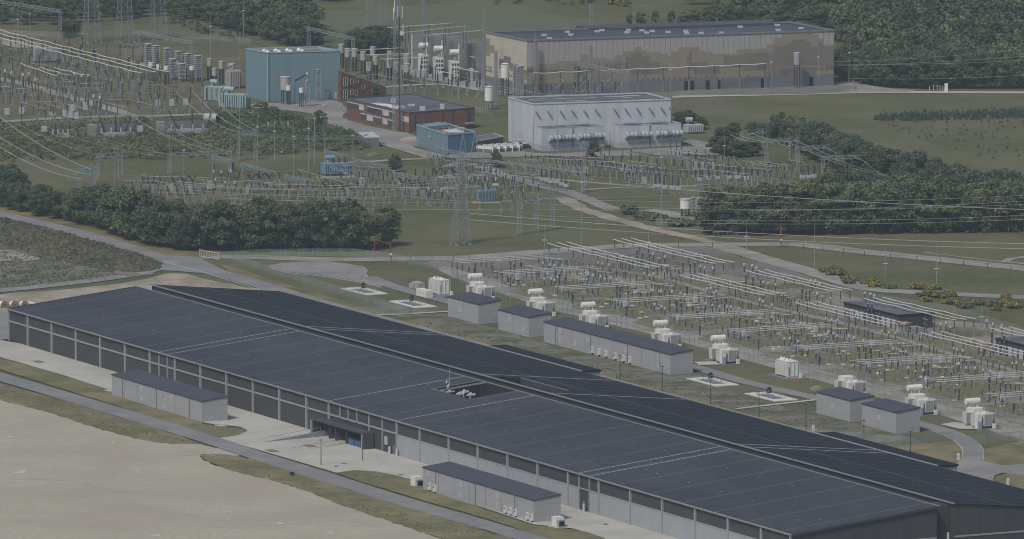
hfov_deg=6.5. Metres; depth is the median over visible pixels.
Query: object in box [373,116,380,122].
window
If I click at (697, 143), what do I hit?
light path
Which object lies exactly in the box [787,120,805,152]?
broadleaf tree
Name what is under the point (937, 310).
busbar
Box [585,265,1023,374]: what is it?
yard path
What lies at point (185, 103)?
control cabinet
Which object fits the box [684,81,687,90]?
door
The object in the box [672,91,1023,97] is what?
road
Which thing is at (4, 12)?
broadleaf tree
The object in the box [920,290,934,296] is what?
gorse bush
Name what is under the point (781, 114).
broadleaf tree
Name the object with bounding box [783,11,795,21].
conifer tree
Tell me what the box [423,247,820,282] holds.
dark gravel
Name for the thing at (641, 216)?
bush
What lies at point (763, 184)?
broadleaf tree
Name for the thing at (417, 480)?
generator cabinet
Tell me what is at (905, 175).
broadleaf tree
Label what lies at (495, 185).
oil tank
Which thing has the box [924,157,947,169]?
broadleaf tree
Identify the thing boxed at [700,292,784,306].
yard grass
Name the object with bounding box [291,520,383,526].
tyre track
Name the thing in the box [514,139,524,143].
site cabin
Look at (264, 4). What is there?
broadleaf tree
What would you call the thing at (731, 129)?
broadleaf tree
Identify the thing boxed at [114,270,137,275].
sand pit
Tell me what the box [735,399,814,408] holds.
foot path
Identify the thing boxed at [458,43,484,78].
fire wall
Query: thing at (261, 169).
gantry
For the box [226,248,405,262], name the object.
wire fence
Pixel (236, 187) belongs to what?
overhead conductor
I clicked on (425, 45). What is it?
busbar
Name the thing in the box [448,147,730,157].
white hall yard
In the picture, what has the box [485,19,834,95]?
converter hall
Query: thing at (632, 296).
disconnector
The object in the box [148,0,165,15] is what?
broadleaf tree
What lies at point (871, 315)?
circuit breaker
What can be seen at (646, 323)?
yard grass
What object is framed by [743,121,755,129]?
broadleaf tree
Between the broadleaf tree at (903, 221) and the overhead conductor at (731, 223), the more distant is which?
the broadleaf tree at (903, 221)
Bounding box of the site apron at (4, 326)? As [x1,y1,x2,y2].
[0,312,16,342]
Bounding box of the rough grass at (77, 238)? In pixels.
[0,217,162,271]
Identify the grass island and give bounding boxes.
[995,474,1023,488]
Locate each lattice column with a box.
[422,0,425,33]
[464,20,467,79]
[482,11,485,93]
[494,51,497,105]
[533,32,537,95]
[589,4,592,24]
[589,46,592,93]
[597,58,600,93]
[621,59,624,92]
[632,12,635,23]
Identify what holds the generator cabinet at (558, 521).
on the ground at (620, 194)
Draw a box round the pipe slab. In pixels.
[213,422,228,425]
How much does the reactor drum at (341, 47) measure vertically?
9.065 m
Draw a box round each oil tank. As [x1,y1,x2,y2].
[203,113,219,126]
[492,183,498,200]
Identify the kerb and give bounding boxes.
[269,266,381,287]
[920,427,962,454]
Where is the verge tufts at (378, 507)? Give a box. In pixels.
[244,469,487,536]
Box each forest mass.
[0,0,326,30]
[711,0,1023,56]
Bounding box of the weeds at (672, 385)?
[416,320,900,444]
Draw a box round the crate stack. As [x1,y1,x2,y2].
[416,288,432,297]
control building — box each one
[843,300,933,328]
[995,336,1023,359]
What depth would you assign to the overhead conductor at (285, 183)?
2962.78 m
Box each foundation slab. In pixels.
[316,176,352,178]
[342,283,387,295]
[389,295,436,307]
[472,201,499,203]
[686,372,738,386]
[744,387,797,401]
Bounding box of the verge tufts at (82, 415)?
[0,388,183,442]
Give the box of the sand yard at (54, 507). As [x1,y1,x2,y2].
[0,400,440,538]
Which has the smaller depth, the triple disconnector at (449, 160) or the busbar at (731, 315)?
the busbar at (731, 315)
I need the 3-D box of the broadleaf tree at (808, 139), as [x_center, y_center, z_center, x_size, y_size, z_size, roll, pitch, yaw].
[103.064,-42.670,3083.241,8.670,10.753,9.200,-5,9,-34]
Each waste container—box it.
[348,438,359,445]
[355,439,360,447]
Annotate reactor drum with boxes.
[148,62,152,80]
[156,64,160,81]
[164,66,168,83]
[189,66,194,82]
[207,58,211,79]
[212,68,216,78]
[218,61,223,83]
[280,76,289,103]
[286,86,290,104]
[299,88,303,106]
[338,44,343,67]
[345,48,350,71]
[352,48,357,70]
[360,51,365,74]
[366,62,371,79]
[370,46,375,61]
[372,55,377,78]
[386,59,391,79]
[387,51,392,59]
[393,62,398,82]
[404,54,408,77]
[404,63,409,83]
[485,86,493,109]
[501,63,508,95]
[680,198,690,215]
[793,52,799,87]
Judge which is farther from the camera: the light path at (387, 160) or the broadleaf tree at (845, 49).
the broadleaf tree at (845, 49)
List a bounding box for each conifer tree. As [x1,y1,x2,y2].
[587,139,600,158]
[651,11,659,22]
[666,11,675,22]
[709,8,719,20]
[758,10,769,19]
[775,9,785,21]
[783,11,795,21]
[814,13,827,27]
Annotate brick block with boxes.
[338,70,385,100]
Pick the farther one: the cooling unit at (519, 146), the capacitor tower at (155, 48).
the capacitor tower at (155, 48)
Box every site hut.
[894,323,908,332]
[978,343,990,351]
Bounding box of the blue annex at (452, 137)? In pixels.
[416,122,475,154]
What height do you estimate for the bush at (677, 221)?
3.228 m
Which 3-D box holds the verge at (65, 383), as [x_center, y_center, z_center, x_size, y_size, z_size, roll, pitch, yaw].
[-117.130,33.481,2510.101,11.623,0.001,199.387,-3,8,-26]
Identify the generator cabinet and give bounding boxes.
[410,475,422,486]
[547,516,564,527]
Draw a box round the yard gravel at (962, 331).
[429,246,1023,442]
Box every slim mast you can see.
[16,11,18,40]
[209,11,211,57]
[238,33,240,122]
[242,0,244,36]
[256,110,258,172]
[273,119,275,159]
[292,136,294,175]
[307,121,309,170]
[313,99,315,164]
[532,121,534,151]
[556,112,558,153]
[580,152,582,255]
[660,128,662,226]
[669,59,671,96]
[723,133,725,175]
[771,62,771,92]
[817,56,819,90]
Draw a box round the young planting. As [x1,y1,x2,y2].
[873,104,1023,121]
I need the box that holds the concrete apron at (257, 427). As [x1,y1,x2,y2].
[0,340,677,538]
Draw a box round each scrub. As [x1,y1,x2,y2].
[201,105,370,147]
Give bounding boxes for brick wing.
[475,133,503,151]
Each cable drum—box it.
[0,300,7,307]
[8,300,17,306]
[18,300,28,305]
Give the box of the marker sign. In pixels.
[944,83,947,91]
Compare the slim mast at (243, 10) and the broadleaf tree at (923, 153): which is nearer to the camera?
the broadleaf tree at (923, 153)
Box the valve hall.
[508,92,682,150]
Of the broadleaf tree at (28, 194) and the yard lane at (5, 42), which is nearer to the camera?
the broadleaf tree at (28, 194)
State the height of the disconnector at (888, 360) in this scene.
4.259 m
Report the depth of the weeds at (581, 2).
3643.08 m
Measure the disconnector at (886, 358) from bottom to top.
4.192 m
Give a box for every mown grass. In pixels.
[887,441,961,463]
[983,442,1023,464]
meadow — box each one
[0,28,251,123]
[378,202,691,255]
[482,0,674,23]
[671,89,1023,174]
[744,246,1023,294]
[868,115,1023,163]
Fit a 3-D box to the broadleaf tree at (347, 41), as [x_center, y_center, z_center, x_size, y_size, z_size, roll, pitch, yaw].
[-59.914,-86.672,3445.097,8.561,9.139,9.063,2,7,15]
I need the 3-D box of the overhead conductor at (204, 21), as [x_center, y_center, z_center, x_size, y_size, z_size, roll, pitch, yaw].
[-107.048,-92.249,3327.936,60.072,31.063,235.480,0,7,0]
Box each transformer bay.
[52,122,69,137]
[87,113,136,137]
[156,110,211,133]
[260,111,293,128]
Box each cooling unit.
[476,145,496,152]
[483,144,502,151]
[488,144,509,150]
[496,143,516,150]
[501,143,522,150]
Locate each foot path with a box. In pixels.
[376,311,447,314]
[695,361,717,364]
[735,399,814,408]
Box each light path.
[348,158,425,162]
[379,143,425,156]
[385,84,481,89]
[565,184,708,190]
[639,209,694,219]
[682,139,711,147]
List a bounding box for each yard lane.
[0,38,45,47]
[1,77,136,114]
[2,111,253,121]
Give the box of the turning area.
[269,261,381,286]
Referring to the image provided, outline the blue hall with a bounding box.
[245,46,340,100]
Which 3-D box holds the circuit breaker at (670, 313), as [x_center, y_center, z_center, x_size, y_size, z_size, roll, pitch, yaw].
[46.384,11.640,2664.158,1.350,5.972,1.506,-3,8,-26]
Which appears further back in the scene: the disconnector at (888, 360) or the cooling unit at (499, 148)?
the cooling unit at (499, 148)
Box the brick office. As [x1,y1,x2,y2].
[346,93,475,132]
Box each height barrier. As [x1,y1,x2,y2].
[374,239,391,260]
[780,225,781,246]
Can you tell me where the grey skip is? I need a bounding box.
[911,326,922,331]
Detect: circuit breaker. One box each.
[170,176,178,195]
[179,176,187,195]
[188,174,196,194]
[247,173,255,187]
[255,172,263,191]
[264,172,272,191]
[321,181,330,200]
[330,182,338,198]
[340,182,347,201]
[398,177,406,197]
[408,179,415,198]
[417,179,425,198]
[432,167,439,185]
[441,167,449,186]
[451,166,458,186]
[519,261,524,281]
[556,273,560,291]
[614,284,617,305]
[619,286,622,307]
[627,290,629,308]
[635,249,639,268]
[667,299,671,318]
[675,300,677,320]
[680,262,685,279]
[692,262,697,281]
[744,274,748,294]
[744,318,749,338]
[750,276,754,295]
[792,333,795,350]
[800,288,803,307]
[804,290,808,308]
[806,290,812,309]
[856,346,861,365]
[862,346,866,367]
[866,303,869,323]
[868,347,873,369]
[870,304,874,324]
[913,361,918,380]
[922,363,925,382]
[925,362,930,384]
[931,321,936,339]
[986,376,992,399]
[989,331,994,353]
[998,336,1002,355]
[1002,335,1006,356]
[1003,383,1007,402]
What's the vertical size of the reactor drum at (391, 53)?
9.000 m
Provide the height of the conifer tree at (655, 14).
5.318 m
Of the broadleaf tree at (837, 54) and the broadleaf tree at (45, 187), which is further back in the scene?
the broadleaf tree at (837, 54)
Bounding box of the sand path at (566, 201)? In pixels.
[555,197,720,243]
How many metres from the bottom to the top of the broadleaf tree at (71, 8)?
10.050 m
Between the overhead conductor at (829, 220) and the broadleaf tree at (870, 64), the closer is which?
the overhead conductor at (829, 220)
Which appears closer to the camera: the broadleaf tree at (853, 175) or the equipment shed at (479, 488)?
the equipment shed at (479, 488)
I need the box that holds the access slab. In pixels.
[941,422,975,428]
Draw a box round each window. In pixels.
[343,77,347,86]
[343,89,347,98]
[360,113,365,119]
[367,106,374,112]
[367,114,372,121]
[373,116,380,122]
[375,108,381,114]
[382,109,388,115]
[382,118,387,124]
[401,115,408,122]
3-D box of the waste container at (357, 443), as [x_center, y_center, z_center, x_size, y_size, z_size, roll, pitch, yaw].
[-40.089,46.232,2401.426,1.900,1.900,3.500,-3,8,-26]
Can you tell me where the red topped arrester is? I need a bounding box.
[232,162,233,178]
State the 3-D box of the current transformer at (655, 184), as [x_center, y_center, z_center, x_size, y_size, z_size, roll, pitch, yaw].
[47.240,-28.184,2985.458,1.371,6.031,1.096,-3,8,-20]
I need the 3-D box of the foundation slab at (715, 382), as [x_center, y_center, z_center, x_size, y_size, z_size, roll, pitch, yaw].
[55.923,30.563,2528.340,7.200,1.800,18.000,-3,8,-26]
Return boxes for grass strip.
[711,230,1023,265]
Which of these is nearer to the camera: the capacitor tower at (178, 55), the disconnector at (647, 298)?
the disconnector at (647, 298)
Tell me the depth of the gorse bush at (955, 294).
2716.75 m
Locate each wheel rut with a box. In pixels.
[0,384,201,443]
[246,458,511,538]
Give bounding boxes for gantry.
[0,0,61,38]
[72,163,100,187]
[93,159,117,184]
[94,155,119,179]
[96,152,124,175]
[136,31,193,65]
[166,133,233,174]
[209,155,234,179]
[234,130,258,160]
[240,163,277,190]
[281,174,309,198]
[306,27,354,61]
[321,149,348,161]
[351,158,388,184]
[390,171,419,194]
[432,146,465,171]
[479,158,586,192]
[516,187,556,233]
[523,158,542,175]
[573,62,630,94]
[580,141,604,161]
[627,149,654,167]
[662,153,690,173]
[739,128,765,149]
[763,131,800,163]
[794,144,832,171]
[819,155,869,174]
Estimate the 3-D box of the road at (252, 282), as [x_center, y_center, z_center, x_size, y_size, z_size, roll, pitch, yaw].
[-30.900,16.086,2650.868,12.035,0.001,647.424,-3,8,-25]
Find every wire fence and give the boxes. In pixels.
[0,29,250,39]
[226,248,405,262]
[233,254,952,445]
[410,255,1020,420]
[678,242,1018,267]
[699,78,854,91]
[757,258,1023,327]
[967,431,1020,443]
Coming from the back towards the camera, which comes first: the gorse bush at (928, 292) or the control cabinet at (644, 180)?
the control cabinet at (644, 180)
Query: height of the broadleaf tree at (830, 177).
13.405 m
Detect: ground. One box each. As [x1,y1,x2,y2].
[0,0,1023,538]
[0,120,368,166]
[0,273,261,311]
[374,302,923,444]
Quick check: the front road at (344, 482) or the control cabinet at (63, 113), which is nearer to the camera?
the front road at (344, 482)
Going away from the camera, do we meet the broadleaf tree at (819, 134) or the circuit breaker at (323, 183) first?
the circuit breaker at (323, 183)
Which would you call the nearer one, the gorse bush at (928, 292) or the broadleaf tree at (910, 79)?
the gorse bush at (928, 292)
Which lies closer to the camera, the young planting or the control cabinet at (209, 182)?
the control cabinet at (209, 182)
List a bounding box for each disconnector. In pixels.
[0,86,11,103]
[15,88,25,101]
[63,81,74,92]
[80,83,89,98]
[94,83,104,96]
[121,44,130,59]
[148,180,157,193]
[154,181,164,195]
[433,154,441,168]
[445,156,454,170]
[597,271,605,283]
[630,289,640,304]
[637,291,648,305]
[640,292,650,307]
[660,264,670,279]
[665,285,674,299]
[685,305,694,317]
[690,304,701,319]
[713,298,722,312]
[717,297,728,313]
[751,318,762,334]
[780,295,790,308]
[786,297,795,309]
[806,333,817,348]
[812,336,821,349]
[838,328,846,342]
[844,309,854,324]
[856,313,863,325]
[880,351,890,366]
[887,353,897,368]
[909,326,917,339]
[911,344,922,359]
[936,367,947,381]
[943,367,954,382]
[955,356,965,371]
[961,357,972,372]
[1008,382,1020,398]
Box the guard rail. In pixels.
[0,269,148,289]
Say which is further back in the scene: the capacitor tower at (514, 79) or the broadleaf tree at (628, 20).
the broadleaf tree at (628, 20)
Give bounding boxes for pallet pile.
[409,281,424,288]
[810,386,822,390]
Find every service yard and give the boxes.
[250,100,444,157]
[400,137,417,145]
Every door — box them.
[467,111,469,120]
[518,131,522,138]
[638,83,641,91]
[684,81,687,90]
[690,81,693,89]
[706,80,708,89]
[718,80,721,88]
[809,77,812,85]
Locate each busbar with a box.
[0,30,169,96]
[0,33,156,96]
[0,37,141,96]
[20,101,56,120]
[20,102,45,125]
[21,63,57,88]
[40,67,71,87]
[44,103,62,122]
[54,67,84,94]
[67,104,91,125]
[106,103,128,122]
[175,181,235,202]
[266,184,342,201]
[298,169,350,192]
[330,167,362,195]
[348,47,400,78]
[350,186,427,203]
[367,53,411,83]
[380,57,422,87]
[387,23,450,72]
[404,26,463,80]
[423,30,482,82]
[436,70,459,97]
[448,254,541,273]
[453,256,544,278]
[461,257,552,279]
[493,265,587,288]
[500,267,591,289]
[507,268,598,290]
[534,63,765,93]
[547,243,649,283]
[554,280,649,303]
[557,242,658,284]
[562,282,652,301]
[565,283,660,306]
[567,242,669,283]
[577,159,614,177]
[591,164,630,185]
[606,293,702,316]
[613,239,715,279]
[614,295,705,318]
[618,296,713,319]
[622,238,724,278]
[628,161,656,178]
[631,238,734,279]
[670,309,767,331]
[679,274,764,312]
[679,310,773,333]
[682,312,779,335]
[689,274,774,311]
[692,161,726,181]
[697,157,714,175]
[699,273,784,311]
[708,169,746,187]
[725,323,820,344]
[731,324,828,346]
[739,325,834,349]
[743,161,779,182]
[746,270,831,301]
[754,164,772,182]
[756,161,790,181]
[756,270,842,306]
[765,269,851,300]
[788,160,800,177]
[795,302,887,342]
[795,339,891,361]
[799,341,894,365]
[806,302,896,334]
[807,342,903,366]
[816,301,907,341]
[850,353,950,376]
[859,355,956,379]
[863,298,956,338]
[863,356,962,381]
[873,297,966,337]
[883,297,975,336]
[920,332,1015,373]
[924,372,1021,396]
[930,374,1020,398]
[931,332,1023,373]
[937,376,1021,400]
[941,331,1023,357]
[988,391,1023,410]
[990,328,1022,338]
[992,393,1023,414]
[998,395,1023,415]
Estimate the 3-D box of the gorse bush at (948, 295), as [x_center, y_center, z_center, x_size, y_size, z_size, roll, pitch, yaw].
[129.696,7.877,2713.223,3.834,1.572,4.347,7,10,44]
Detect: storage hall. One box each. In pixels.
[7,286,939,538]
[149,284,1023,538]
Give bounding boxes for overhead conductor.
[0,2,241,12]
[0,117,91,169]
[0,137,84,173]
[0,147,79,178]
[9,8,244,19]
[34,121,159,155]
[67,123,175,154]
[92,5,256,31]
[125,6,280,28]
[128,113,208,153]
[134,181,456,188]
[135,118,220,152]
[143,114,230,151]
[149,186,341,197]
[161,182,325,190]
[162,5,312,30]
[169,184,456,194]
[176,92,239,132]
[187,178,362,184]
[193,92,249,131]
[226,188,453,200]
[229,176,459,189]
[231,198,511,202]
[245,133,367,138]
[375,74,476,87]
[415,209,476,209]
[469,213,1023,243]
[469,219,1023,248]
[475,171,1023,209]
[533,217,1023,223]
[534,215,1021,220]
[537,176,692,186]
[541,195,1021,201]
[550,201,1017,210]
[551,204,1023,209]
[803,56,1021,66]
[840,49,1019,61]
[854,75,1018,78]
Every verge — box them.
[0,205,215,256]
[0,358,216,436]
[0,384,201,444]
[200,454,501,538]
[205,425,245,436]
[221,265,826,432]
[336,470,604,538]
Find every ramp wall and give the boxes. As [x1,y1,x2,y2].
[260,425,328,441]
[294,438,345,450]
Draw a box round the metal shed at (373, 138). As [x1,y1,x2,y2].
[358,132,379,147]
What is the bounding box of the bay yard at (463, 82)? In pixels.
[393,65,522,95]
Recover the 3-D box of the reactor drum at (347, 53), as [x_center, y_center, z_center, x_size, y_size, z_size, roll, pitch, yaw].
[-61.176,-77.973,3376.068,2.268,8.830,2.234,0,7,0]
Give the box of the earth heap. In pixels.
[366,152,380,155]
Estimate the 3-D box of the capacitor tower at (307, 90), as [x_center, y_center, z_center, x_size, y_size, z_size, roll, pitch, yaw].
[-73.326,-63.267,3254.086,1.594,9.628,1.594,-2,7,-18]
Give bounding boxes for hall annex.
[486,345,601,375]
[814,432,958,470]
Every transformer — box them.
[31,47,58,61]
[49,103,52,119]
[204,79,230,101]
[219,86,250,108]
[225,63,240,87]
[320,155,351,175]
[402,43,427,73]
[417,46,442,76]
[429,276,454,296]
[433,49,473,80]
[466,273,494,297]
[476,186,495,201]
[526,288,559,316]
[539,167,543,185]
[548,170,553,188]
[554,170,559,188]
[563,174,567,192]
[579,301,608,327]
[651,320,681,345]
[653,175,656,192]
[657,174,662,193]
[662,175,666,194]
[670,176,674,194]
[676,177,680,194]
[683,117,703,133]
[697,168,701,186]
[702,334,745,364]
[715,166,719,184]
[726,166,731,184]
[735,165,740,184]
[765,357,809,379]
[811,164,816,179]
[835,373,866,392]
[905,384,943,415]
[963,397,1001,429]
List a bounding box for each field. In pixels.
[0,245,117,291]
[320,0,590,52]
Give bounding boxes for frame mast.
[426,133,435,160]
[460,134,467,158]
[470,130,479,159]
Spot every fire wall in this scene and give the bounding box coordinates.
[411,33,454,68]
[426,36,465,71]
[441,39,480,74]
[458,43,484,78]
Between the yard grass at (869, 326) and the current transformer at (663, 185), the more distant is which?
the current transformer at (663, 185)
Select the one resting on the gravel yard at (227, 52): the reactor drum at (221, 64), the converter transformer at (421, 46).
the reactor drum at (221, 64)
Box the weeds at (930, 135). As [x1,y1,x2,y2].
[885,113,1023,158]
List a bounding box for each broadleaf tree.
[0,4,11,22]
[0,170,11,194]
[0,185,8,206]
[3,189,17,209]
[4,163,23,172]
[4,168,25,185]
[7,181,29,200]
[9,186,28,211]
[11,173,31,184]
[13,0,30,20]
[14,182,30,207]
[17,5,33,24]
[24,186,42,211]
[26,189,46,215]
[33,0,50,20]
[36,184,53,210]
[41,0,64,23]
[43,190,62,216]
[56,19,66,36]
[56,194,71,218]
[61,0,79,20]
[62,18,73,36]
[62,187,86,222]
[65,186,93,224]
[71,20,81,35]
[74,0,89,15]
[81,0,98,18]
[83,183,110,210]
[84,186,109,225]
[95,194,107,229]
[96,188,118,232]
[97,0,111,16]
[99,186,133,234]
[106,0,126,17]
[107,191,137,233]
[114,187,150,239]
[120,0,136,16]
[129,0,147,15]
[131,197,149,242]
[132,193,172,242]
[141,0,163,9]
[145,199,182,246]
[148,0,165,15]
[164,0,184,14]
[164,198,187,236]
[166,213,197,249]
[173,0,193,18]
[182,204,225,249]
[183,203,208,243]
[190,0,203,20]
[197,0,224,18]
[201,200,247,250]
[203,0,218,24]
[206,0,228,26]
[212,0,238,28]
[220,204,246,246]
[222,2,242,30]
[229,0,254,32]
[232,203,267,251]
[240,3,268,34]
[243,196,282,244]
[252,1,270,15]
[252,102,271,113]
[253,204,292,250]
[254,8,272,32]
[256,8,276,39]
[267,106,279,115]
[270,7,291,38]
[271,17,289,43]
[275,111,294,120]
[275,201,306,243]
[277,17,301,45]
[279,14,302,31]
[283,205,315,250]
[288,17,318,44]
[297,198,323,242]
[298,19,322,45]
[305,201,340,250]
[312,24,325,45]
[313,110,327,125]
[314,198,350,246]
[333,206,365,250]
[338,198,368,243]
[343,29,362,50]
[349,211,385,249]
[350,30,368,53]
[361,30,381,51]
[363,25,382,41]
[368,30,383,50]
[371,86,381,95]
[373,30,389,53]
[375,205,401,245]
[379,26,391,46]
[386,31,400,52]
[388,154,402,169]
[490,150,499,163]
[493,153,502,166]
[625,14,632,23]
[634,12,649,23]
[671,111,684,124]
[676,12,688,21]
[679,110,697,124]
[683,8,700,21]
[693,188,730,233]
[694,116,708,127]
[698,195,734,230]
[699,7,715,21]
[705,135,722,151]
[713,127,731,136]
[714,138,726,153]
[715,1,736,20]
[717,136,733,155]
[721,184,742,225]
[722,192,747,231]
[724,126,737,135]
[727,140,750,156]
[728,5,748,20]
[729,122,741,133]
[729,141,748,156]
[730,186,743,216]
[740,186,773,234]
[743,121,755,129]
[744,3,760,19]
[744,186,779,230]
[747,123,761,135]
[747,139,762,155]
[754,184,792,233]
[755,5,785,21]
[757,123,770,136]
[758,182,786,230]
[764,118,782,139]
[768,111,785,136]
[778,115,793,144]
[780,184,814,234]
[783,117,795,136]
[784,115,806,143]
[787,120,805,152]
[788,186,825,234]
[791,5,815,23]
[793,177,817,186]
[796,118,817,151]
[798,4,830,26]
[800,129,817,159]
[801,191,836,233]
[802,122,829,150]
[810,127,828,158]
[811,182,856,233]
[812,126,835,149]
[814,182,839,215]
[815,172,843,186]
[817,137,828,162]
[821,133,846,161]
[822,129,846,143]
[823,139,841,166]
[828,142,850,168]
[830,180,879,224]
[833,137,863,169]
[834,49,849,78]
[834,166,852,180]
[834,183,869,232]
[835,55,853,79]
[836,134,860,155]
[837,170,865,184]
[838,44,855,66]
[842,194,878,232]
[844,50,862,80]
[846,138,864,169]
[846,171,867,180]
[849,50,865,81]
[850,141,873,167]
[851,45,867,57]
[852,145,873,174]
[853,53,872,81]
[854,45,880,64]
[854,57,875,83]
[856,179,895,233]
[860,145,884,178]
[861,50,889,85]
[863,175,875,180]
[865,177,880,184]
[871,54,895,86]
[874,147,897,178]
[875,182,915,232]
[877,178,896,218]
[878,148,902,170]
[881,56,909,87]
[881,175,892,180]
[887,154,907,175]
[888,177,927,232]
[889,151,909,169]
[889,169,914,179]
[889,176,910,224]
[890,50,905,83]
[890,173,903,181]
[892,173,922,227]
[894,49,927,87]
[896,152,924,171]
[907,149,929,171]
[908,183,943,231]
[911,58,936,88]
[912,171,927,179]
[914,48,932,72]
[918,192,954,231]
[919,169,933,179]
[919,179,941,204]
[923,166,937,173]
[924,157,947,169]
[925,173,942,181]
[926,49,953,88]
[928,175,960,212]
[930,185,962,229]
[932,174,960,196]
[935,45,962,87]
[937,166,961,173]
[946,45,958,73]
[946,54,977,87]
[947,167,973,176]
[949,189,988,230]
[950,162,970,172]
[950,171,982,196]
[957,46,975,82]
[958,183,975,191]
[959,55,992,88]
[960,188,992,231]
[968,181,992,221]
[973,48,990,84]
[975,174,989,188]
[975,178,1021,227]
[981,56,1003,88]
[982,170,1003,180]
[986,49,1000,77]
[990,57,1015,88]
[991,168,1008,172]
[993,187,1023,231]
[994,170,1022,180]
[996,180,1013,194]
[997,49,1015,59]
[997,52,1023,87]
[1005,180,1023,226]
[1007,176,1023,181]
[1012,51,1023,84]
[1013,184,1023,230]
[1020,189,1023,226]
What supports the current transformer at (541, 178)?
on the ground at (620, 194)
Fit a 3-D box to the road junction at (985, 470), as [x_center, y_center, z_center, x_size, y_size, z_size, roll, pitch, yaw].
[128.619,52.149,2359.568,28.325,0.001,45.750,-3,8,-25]
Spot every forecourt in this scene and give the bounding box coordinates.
[495,85,855,98]
[831,80,914,92]
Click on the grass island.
(1016, 480)
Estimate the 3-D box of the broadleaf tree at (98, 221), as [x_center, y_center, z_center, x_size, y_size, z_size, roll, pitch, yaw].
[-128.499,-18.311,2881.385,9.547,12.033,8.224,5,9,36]
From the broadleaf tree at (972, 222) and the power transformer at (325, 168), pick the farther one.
the power transformer at (325, 168)
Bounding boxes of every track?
[0,419,89,451]
[0,423,81,452]
[0,426,74,452]
[11,478,138,494]
[36,443,68,452]
[93,461,160,479]
[108,495,276,526]
[200,242,1023,270]
[209,508,239,525]
[214,511,249,527]
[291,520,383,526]
[699,242,1023,298]
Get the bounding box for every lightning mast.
[542,222,546,252]
[707,267,711,297]
[812,219,816,268]
[883,245,887,276]
[899,329,903,367]
[979,299,983,329]
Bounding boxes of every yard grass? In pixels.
[509,283,650,298]
[571,298,709,314]
[575,262,658,276]
[633,314,777,330]
[637,277,720,291]
[698,330,843,347]
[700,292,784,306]
[763,346,911,363]
[765,308,848,322]
[828,323,915,338]
[832,363,982,381]
[896,339,985,355]
[901,381,1023,399]
[965,356,1023,371]
[980,402,1023,417]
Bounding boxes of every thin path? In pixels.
[922,252,1023,263]
[1000,256,1023,262]
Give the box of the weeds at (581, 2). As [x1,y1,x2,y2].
[494,0,624,4]
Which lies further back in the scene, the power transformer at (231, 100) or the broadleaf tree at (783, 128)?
the power transformer at (231, 100)
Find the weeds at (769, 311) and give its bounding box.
[484,251,1020,422]
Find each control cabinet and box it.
[4,108,8,116]
[19,107,23,115]
[41,126,46,131]
[61,110,65,117]
[68,111,72,119]
[69,104,73,112]
[74,112,78,120]
[83,103,86,111]
[137,126,142,131]
[169,99,173,107]
[169,184,173,194]
[183,99,187,106]
[187,185,191,194]
[207,180,211,190]
[360,177,364,187]
[642,177,646,186]
[692,162,697,171]
[813,326,817,332]
[939,357,943,364]
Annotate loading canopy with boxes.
[310,417,373,449]
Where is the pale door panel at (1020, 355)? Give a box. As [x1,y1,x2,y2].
[1019,349,1022,359]
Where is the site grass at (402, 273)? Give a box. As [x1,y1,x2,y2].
[212,259,1018,473]
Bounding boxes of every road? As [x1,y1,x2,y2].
[0,211,816,432]
[0,260,184,291]
[0,372,547,538]
[361,276,983,460]
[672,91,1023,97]
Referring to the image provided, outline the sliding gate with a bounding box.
[199,249,219,259]
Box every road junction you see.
[136,255,228,277]
[957,459,1023,480]
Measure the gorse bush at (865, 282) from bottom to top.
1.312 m
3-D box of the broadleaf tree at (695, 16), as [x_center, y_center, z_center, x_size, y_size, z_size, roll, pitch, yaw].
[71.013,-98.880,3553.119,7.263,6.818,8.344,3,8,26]
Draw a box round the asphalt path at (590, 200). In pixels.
[473,166,620,209]
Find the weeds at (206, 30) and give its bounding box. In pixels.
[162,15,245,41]
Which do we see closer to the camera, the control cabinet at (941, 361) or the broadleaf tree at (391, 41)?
the control cabinet at (941, 361)
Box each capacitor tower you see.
[144,43,151,66]
[152,45,159,65]
[163,48,170,72]
[169,58,176,79]
[174,51,181,71]
[178,63,185,81]
[184,53,191,73]
[194,55,201,80]
[305,80,309,105]
[316,69,320,100]
[513,65,517,95]
[516,66,519,93]
[519,65,523,95]
[691,197,695,210]
[696,197,700,209]
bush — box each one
[606,0,620,4]
[616,0,631,6]
[620,205,638,213]
[633,212,649,219]
[646,212,667,220]
[666,217,685,225]
[680,218,697,225]
[823,266,838,271]
[825,270,836,274]
[828,265,843,269]
[833,270,847,274]
[839,275,851,279]
[842,278,855,283]
[859,280,870,283]
[864,277,880,282]
[868,282,884,286]
[886,284,896,288]
[907,282,923,288]
[915,291,926,296]
[917,285,926,288]
[918,296,931,301]
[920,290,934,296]
[928,284,942,288]
[934,291,948,296]
[937,293,952,298]
[944,291,957,296]
[946,297,960,303]
[955,302,975,308]
[966,299,983,304]
[988,301,1003,306]
[990,306,1001,310]
[999,293,1011,297]
[1003,298,1018,303]
[1004,301,1023,307]
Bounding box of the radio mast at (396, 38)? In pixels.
[392,0,403,131]
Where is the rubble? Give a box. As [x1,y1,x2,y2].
[0,250,39,260]
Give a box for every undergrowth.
[10,204,373,250]
[705,223,1023,234]
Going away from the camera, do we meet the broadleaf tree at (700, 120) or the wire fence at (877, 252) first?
the wire fence at (877, 252)
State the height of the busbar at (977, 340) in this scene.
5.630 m
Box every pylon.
[81,0,102,43]
[114,0,135,43]
[147,0,167,39]
[363,0,373,27]
[378,0,386,25]
[434,151,486,245]
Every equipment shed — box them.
[111,369,227,422]
[422,461,561,521]
[447,292,500,323]
[498,305,551,336]
[543,317,693,374]
[816,387,874,421]
[861,398,920,433]

